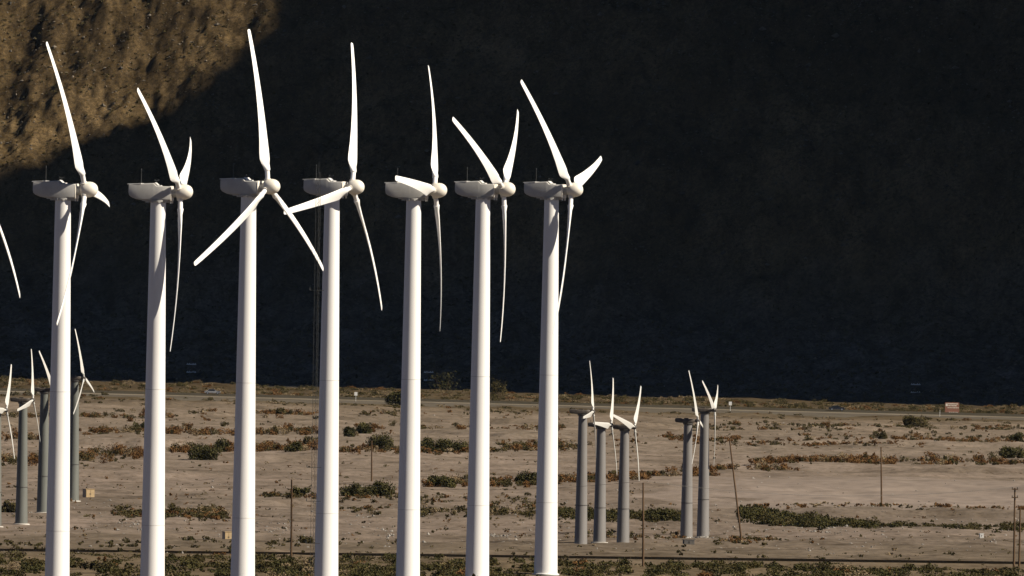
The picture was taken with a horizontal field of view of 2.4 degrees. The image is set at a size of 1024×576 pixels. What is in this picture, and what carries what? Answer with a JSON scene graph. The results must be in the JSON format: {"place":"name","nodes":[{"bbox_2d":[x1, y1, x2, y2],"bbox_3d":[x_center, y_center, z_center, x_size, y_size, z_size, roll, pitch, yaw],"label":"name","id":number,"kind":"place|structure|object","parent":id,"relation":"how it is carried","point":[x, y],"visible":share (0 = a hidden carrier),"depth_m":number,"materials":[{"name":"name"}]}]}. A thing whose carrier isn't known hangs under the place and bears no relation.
{"place":"outdoors","nodes":[
{"label":"outdoors","id":0,"kind":"place"},
{"bbox_2d":[0,0,1023,405],"bbox_3d":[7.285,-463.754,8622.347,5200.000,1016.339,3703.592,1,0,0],"label":"mountain","id":1,"kind":"structure","parent":0,"point":[934,220],"depth_m":7512.15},
{"bbox_2d":[0,0,1023,404],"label":"mountain brush","id":2,"kind":"object","parent":1,"relation":"on","point":[258,234],"visible":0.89,"depth_m":7477.58,"materials":[{"name":"green plant"}]},
{"bbox_2d":[0,0,1023,404],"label":"boulders","id":3,"kind":"object","parent":1,"relation":"on","point":[762,28],"visible":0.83,"depth_m":7486.58,"materials":[{"name":"black stone"}]},
{"bbox_2d":[0,377,1023,575],"bbox_3d":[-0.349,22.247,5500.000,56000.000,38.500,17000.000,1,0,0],"label":"desert ground","id":4,"kind":"structure","parent":0,"point":[860,483],"depth_m":4617.11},
{"bbox_2d":[0,365,14,526],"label":"wind turbine","id":5,"kind":"object","parent":4,"relation":"on","point":[2,410],"visible":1,"depth_m":3995.84,"materials":[{"name":"green paint"}]},
{"bbox_2d":[1,499,15,512],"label":"bush","id":6,"kind":"object","parent":4,"relation":"on","point":[8,507],"visible":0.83,"depth_m":4128.27,"materials":[{"name":"green plant"}]},
{"bbox_2d":[0,226,19,297],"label":"wind turbine","id":7,"kind":"object","parent":4,"relation":"on","point":[6,247],"visible":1,"depth_m":2963.21,"materials":[{"name":"white paint"}]},
{"bbox_2d":[10,349,39,524],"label":"wind turbine","id":8,"kind":"object","parent":4,"relation":"on","point":[21,514],"visible":1,"depth_m":4009.08,"materials":[{"name":"green paint"}]},
{"bbox_2d":[34,351,49,512],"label":"wind turbine","id":9,"kind":"object","parent":4,"relation":"on","point":[44,392],"visible":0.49,"depth_m":4122.53,"materials":[{"name":"green paint"}]},
{"bbox_2d":[32,42,109,575],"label":"wind turbine","id":10,"kind":"object","parent":4,"relation":"on","point":[62,193],"visible":1,"depth_m":2998.95,"materials":[{"name":"white paint"}]},
{"bbox_2d":[70,329,93,501],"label":"wind turbine","id":11,"kind":"object","parent":4,"relation":"on","point":[74,442],"visible":0.92,"depth_m":4272.83,"materials":[{"name":"green paint"}]},
{"bbox_2d":[83,489,94,496],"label":"transformer cabinet","id":12,"kind":"object","parent":4,"relation":"on","point":[88,492],"visible":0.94,"depth_m":4342.16,"materials":[{"name":"beige metal"}]},
{"bbox_2d":[132,421,144,428],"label":"bush","id":13,"kind":"object","parent":4,"relation":"on","point":[138,425],"visible":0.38,"depth_m":5765.74,"materials":[{"name":"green plant"}]},
{"bbox_2d":[128,88,192,575],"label":"wind turbine","id":14,"kind":"object","parent":4,"relation":"on","point":[157,196],"visible":1,"depth_m":3043.96,"materials":[{"name":"white paint"}]},
{"bbox_2d":[186,363,195,372],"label":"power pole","id":15,"kind":"object","parent":4,"relation":"on","point":[191,364],"visible":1,"depth_m":7421.08,"materials":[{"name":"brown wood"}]},
{"bbox_2d":[187,443,222,459],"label":"bush","id":16,"kind":"object","parent":4,"relation":"on","point":[202,452],"visible":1,"depth_m":5026.20,"materials":[{"name":"green plant"}]},
{"bbox_2d":[213,437,229,451],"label":"bush","id":17,"kind":"object","parent":4,"relation":"on","point":[225,442],"visible":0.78,"depth_m":5151.68,"materials":[{"name":"green plant"}]},
{"bbox_2d":[222,531,231,538],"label":"transformer cabinet","id":18,"kind":"object","parent":4,"relation":"on","point":[226,534],"visible":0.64,"depth_m":3835.51,"materials":[{"name":"beige metal"}]},
{"bbox_2d":[194,29,323,575],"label":"wind turbine","id":19,"kind":"object","parent":4,"relation":"on","point":[249,192],"visible":1,"depth_m":3088.96,"materials":[{"name":"white paint"}]},
{"bbox_2d":[273,407,285,413],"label":"bush","id":20,"kind":"object","parent":4,"relation":"on","point":[279,410],"visible":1,"depth_m":6237.18,"materials":[{"name":"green plant"}]},
{"bbox_2d":[290,479,292,555],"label":"utility pole","id":21,"kind":"object","parent":4,"relation":"on","point":[291,521],"visible":0.66,"depth_m":3423.34,"materials":[{"name":"brown wood"}]},
{"bbox_2d":[297,478,638,489],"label":"power line","id":22,"kind":"object","parent":21,"relation":"attached to","point":[498,489],"visible":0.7,"depth_m":3412.44,"materials":[{"name":"metal"}]},
{"bbox_2d":[283,440,302,451],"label":"bush","id":23,"kind":"object","parent":4,"relation":"on","point":[295,447],"visible":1,"depth_m":5135.79,"materials":[{"name":"green plant"}]},
{"bbox_2d":[292,486,310,495],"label":"bush","id":24,"kind":"object","parent":4,"relation":"on","point":[299,490],"visible":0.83,"depth_m":4410.73,"materials":[{"name":"green plant"}]},
{"bbox_2d":[298,535,314,542],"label":"bush","id":25,"kind":"object","parent":4,"relation":"on","point":[304,539],"visible":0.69,"depth_m":3726.18,"materials":[{"name":"green plant"}]},
{"bbox_2d":[303,436,317,444],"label":"bush","id":26,"kind":"object","parent":4,"relation":"on","point":[307,438],"visible":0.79,"depth_m":5315.15,"materials":[{"name":"green plant"}]},
{"bbox_2d":[305,172,323,575],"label":"lattice mast","id":27,"kind":"object","parent":4,"relation":"on","point":[315,407],"visible":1,"depth_m":3099.87,"materials":[{"name":"metal"}]},
{"bbox_2d":[284,43,381,575],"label":"wind turbine","id":28,"kind":"object","parent":4,"relation":"on","point":[333,192],"visible":0.98,"depth_m":3134.00,"materials":[{"name":"white paint"}]},
{"bbox_2d":[343,426,355,436],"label":"bush","id":29,"kind":"object","parent":4,"relation":"on","point":[348,431],"visible":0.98,"depth_m":5676.27,"materials":[{"name":"green plant"}]},
{"bbox_2d":[338,482,371,496],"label":"bush","id":30,"kind":"object","parent":4,"relation":"on","point":[352,490],"visible":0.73,"depth_m":4407.99,"materials":[{"name":"green plant"}]},
{"bbox_2d":[356,422,373,433],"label":"bush","id":31,"kind":"object","parent":4,"relation":"on","point":[363,428],"visible":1,"depth_m":5779.85,"materials":[{"name":"green plant"}]},
{"bbox_2d":[371,441,372,481],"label":"utility pole","id":32,"kind":"object","parent":4,"relation":"on","point":[371,464],"visible":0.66,"depth_m":4637.68,"materials":[{"name":"brown wood"}]},
{"bbox_2d":[361,478,395,496],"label":"bush","id":33,"kind":"object","parent":4,"relation":"on","point":[375,488],"visible":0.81,"depth_m":4413.43,"materials":[{"name":"green plant"}]},
{"bbox_2d":[365,433,393,449],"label":"bush","id":34,"kind":"object","parent":4,"relation":"on","point":[383,441],"visible":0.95,"depth_m":5267.57,"materials":[{"name":"green plant"}]},
{"bbox_2d":[384,390,400,404],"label":"bush","id":35,"kind":"object","parent":4,"relation":"on","point":[393,398],"visible":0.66,"depth_m":6855.48,"materials":[{"name":"green plant"}]},
{"bbox_2d":[384,66,446,575],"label":"wind turbine","id":36,"kind":"object","parent":4,"relation":"on","point":[413,193],"visible":1,"depth_m":3179.00,"materials":[{"name":"white paint"}]},
{"bbox_2d":[420,437,441,451],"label":"bush","id":37,"kind":"object","parent":4,"relation":"on","point":[427,442],"visible":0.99,"depth_m":5265.62,"materials":[{"name":"green plant"}]},
{"bbox_2d":[426,473,456,487],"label":"bush","id":38,"kind":"object","parent":4,"relation":"on","point":[442,481],"visible":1,"depth_m":4546.59,"materials":[{"name":"green plant"}]},
{"bbox_2d":[428,365,457,395],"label":"bush","id":39,"kind":"object","parent":4,"relation":"on","point":[440,386],"visible":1,"depth_m":7158.20,"materials":[{"name":"green plant"}]},
{"bbox_2d":[434,438,468,451],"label":"bush","id":40,"kind":"object","parent":4,"relation":"on","point":[455,446],"visible":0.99,"depth_m":5274.60,"materials":[{"name":"green plant"}]},
{"bbox_2d":[115,511,854,543],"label":"bushes","id":41,"kind":"object","parent":4,"relation":"on","point":[493,535],"visible":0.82,"depth_m":4003.56,"materials":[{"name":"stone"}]},
{"bbox_2d":[452,109,518,575],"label":"wind turbine","id":42,"kind":"object","parent":4,"relation":"on","point":[482,193],"visible":1,"depth_m":3223.97,"materials":[{"name":"white paint"}]},
{"bbox_2d":[490,378,509,396],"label":"bush","id":43,"kind":"object","parent":4,"relation":"on","point":[498,385],"visible":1,"depth_m":7167.81,"materials":[{"name":"green plant"}]},
{"bbox_2d":[0,375,1023,575],"bbox_3d":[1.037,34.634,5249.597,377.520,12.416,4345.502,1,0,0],"label":"scrub","id":44,"kind":"object","parent":4,"relation":"on","point":[424,511],"visible":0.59,"depth_m":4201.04,"materials":[{"name":"brown plant"}]},
{"bbox_2d":[0,504,1023,575],"bbox_3d":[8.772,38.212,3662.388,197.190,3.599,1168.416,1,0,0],"label":"green scrub","id":45,"kind":"object","parent":4,"relation":"on","point":[753,512],"visible":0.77,"depth_m":3359.11,"materials":[{"name":"green plant"}]},
{"bbox_2d":[0,388,1023,416],"bbox_3d":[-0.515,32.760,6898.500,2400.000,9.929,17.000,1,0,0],"label":"highway","id":46,"kind":"structure","parent":4,"relation":"on","point":[565,403],"depth_m":6896.33,"materials":[{"name":"grey asphalt"}]},
{"bbox_2d":[204,389,219,393],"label":"car","id":47,"kind":"object","parent":46,"relation":"on","point":[208,391],"visible":1,"depth_m":6898.14,"materials":[{"name":"white paint"}]},
{"bbox_2d":[829,405,844,410],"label":"car","id":48,"kind":"object","parent":46,"relation":"on","point":[836,407],"visible":1,"depth_m":6896.14,"materials":[{"name":"paint"}]},
{"bbox_2d":[0,391,1023,419],"bbox_3d":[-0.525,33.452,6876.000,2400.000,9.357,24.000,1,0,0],"label":"highway shoulder","id":49,"kind":"object","parent":4,"relation":"on","point":[649,410],"visible":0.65,"depth_m":6879.07},
{"bbox_2d":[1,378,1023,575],"bbox_3d":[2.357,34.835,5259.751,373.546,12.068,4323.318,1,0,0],"label":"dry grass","id":50,"kind":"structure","parent":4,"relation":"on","point":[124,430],"depth_m":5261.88,"materials":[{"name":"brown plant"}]},
{"bbox_2d":[8,414,1023,554],"bbox_3d":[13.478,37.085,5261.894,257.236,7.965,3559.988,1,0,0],"label":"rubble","id":51,"kind":"object","parent":4,"relation":"on","point":[423,541],"visible":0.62,"depth_m":4035.65,"materials":[{"name":"stone"}]},
{"bbox_2d":[515,469,536,482],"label":"bush","id":52,"kind":"object","parent":4,"relation":"on","point":[523,476],"visible":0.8,"depth_m":4636.37,"materials":[{"name":"green plant"}]},
{"bbox_2d":[521,79,601,574],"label":"wind turbine","id":53,"kind":"object","parent":4,"relation":"on","point":[546,522],"visible":1,"depth_m":3268.93,"materials":[{"name":"white paint"}]},
{"bbox_2d":[569,360,595,543],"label":"wind turbine","id":54,"kind":"object","parent":4,"relation":"on","point":[581,511],"visible":0.94,"depth_m":3860.84,"materials":[{"name":"metal"}]},
{"bbox_2d":[588,378,616,542],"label":"wind turbine","id":55,"kind":"object","parent":4,"relation":"on","point":[599,532],"visible":1,"depth_m":3874.87,"materials":[{"name":"metal"}]},
{"bbox_2d":[613,387,640,542],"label":"wind turbine","id":56,"kind":"object","parent":4,"relation":"on","point":[623,507],"visible":0.94,"depth_m":3880.38,"materials":[{"name":"metal"}]},
{"bbox_2d":[642,483,643,566],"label":"utility pole","id":57,"kind":"object","parent":4,"relation":"on","point":[643,524],"visible":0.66,"depth_m":3405.19,"materials":[{"name":"brown wood"}]},
{"bbox_2d":[645,507,678,520],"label":"bush","id":58,"kind":"object","parent":4,"relation":"on","point":[663,512],"visible":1,"depth_m":4136.36,"materials":[{"name":"green plant"}]},
{"bbox_2d":[682,539,694,544],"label":"ground cabinet","id":59,"kind":"object","parent":4,"relation":"on","point":[688,541],"visible":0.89,"depth_m":3886.77,"materials":[{"name":"metal"}]},
{"bbox_2d":[675,372,702,537],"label":"wind turbine","id":60,"kind":"object","parent":4,"relation":"on","point":[686,527],"visible":0.95,"depth_m":3990.00,"materials":[{"name":"metal"}]},
{"bbox_2d":[692,380,717,537],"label":"wind turbine","id":61,"kind":"object","parent":4,"relation":"on","point":[703,513],"visible":0.98,"depth_m":3997.46,"materials":[{"name":"metal"}]},
{"bbox_2d":[729,440,742,540],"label":"utility pole","id":62,"kind":"object","parent":4,"relation":"on","point":[735,493],"visible":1,"depth_m":3913.11,"materials":[{"name":"brown wood"}]},
{"bbox_2d":[872,430,887,438],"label":"bush","id":63,"kind":"object","parent":4,"relation":"on","point":[882,435],"visible":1,"depth_m":5826.87,"materials":[{"name":"green plant"}]},
{"bbox_2d":[880,447,881,502],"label":"utility pole","id":64,"kind":"object","parent":4,"relation":"on","point":[881,470],"visible":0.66,"depth_m":4382.83,"materials":[{"name":"brown wood"}]},
{"bbox_2d":[902,414,930,427],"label":"bush","id":65,"kind":"object","parent":4,"relation":"on","point":[916,421],"visible":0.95,"depth_m":6376.31,"materials":[{"name":"green plant"}]},
{"bbox_2d":[940,455,954,463],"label":"bush","id":66,"kind":"object","parent":4,"relation":"on","point":[945,458],"visible":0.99,"depth_m":5213.01,"materials":[{"name":"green plant"}]},
{"bbox_2d":[945,402,958,411],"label":"brown sign","id":67,"kind":"object","parent":4,"relation":"on","point":[951,406],"visible":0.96,"depth_m":6924.93,"materials":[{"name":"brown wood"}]},
{"bbox_2d":[999,445,1023,457],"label":"bush","id":68,"kind":"object","parent":4,"relation":"on","point":[1011,452],"visible":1,"depth_m":5341.48,"materials":[{"name":"green plant"}]},
{"bbox_2d":[1012,487,1017,566],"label":"utility pole","id":69,"kind":"object","parent":4,"relation":"on","point":[1014,489],"visible":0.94,"depth_m":3449.79,"materials":[{"name":"brown wood"}]},
{"bbox_2d":[647,481,1010,495],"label":"power line","id":70,"kind":"object","parent":69,"relation":"attached to","point":[824,495],"visible":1,"depth_m":3425.86,"materials":[{"name":"metal"}]},
{"bbox_2d":[1009,431,1023,441],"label":"bush","id":71,"kind":"object","parent":4,"relation":"on","point":[1018,436],"visible":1,"depth_m":5920.19,"materials":[{"name":"green plant"}]},
{"bbox_2d":[1018,509,1020,567],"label":"utility pole","id":72,"kind":"object","parent":4,"relation":"on","point":[1019,550],"visible":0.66,"depth_m":3501.34,"materials":[{"name":"brown wood"}]},
{"bbox_2d":[0,548,1023,563],"bbox_3d":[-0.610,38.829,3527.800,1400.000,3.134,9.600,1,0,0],"label":"road","id":73,"kind":"structure","parent":0,"point":[627,557],"depth_m":3526.24,"materials":[{"name":"grey asphalt"}]}
]}

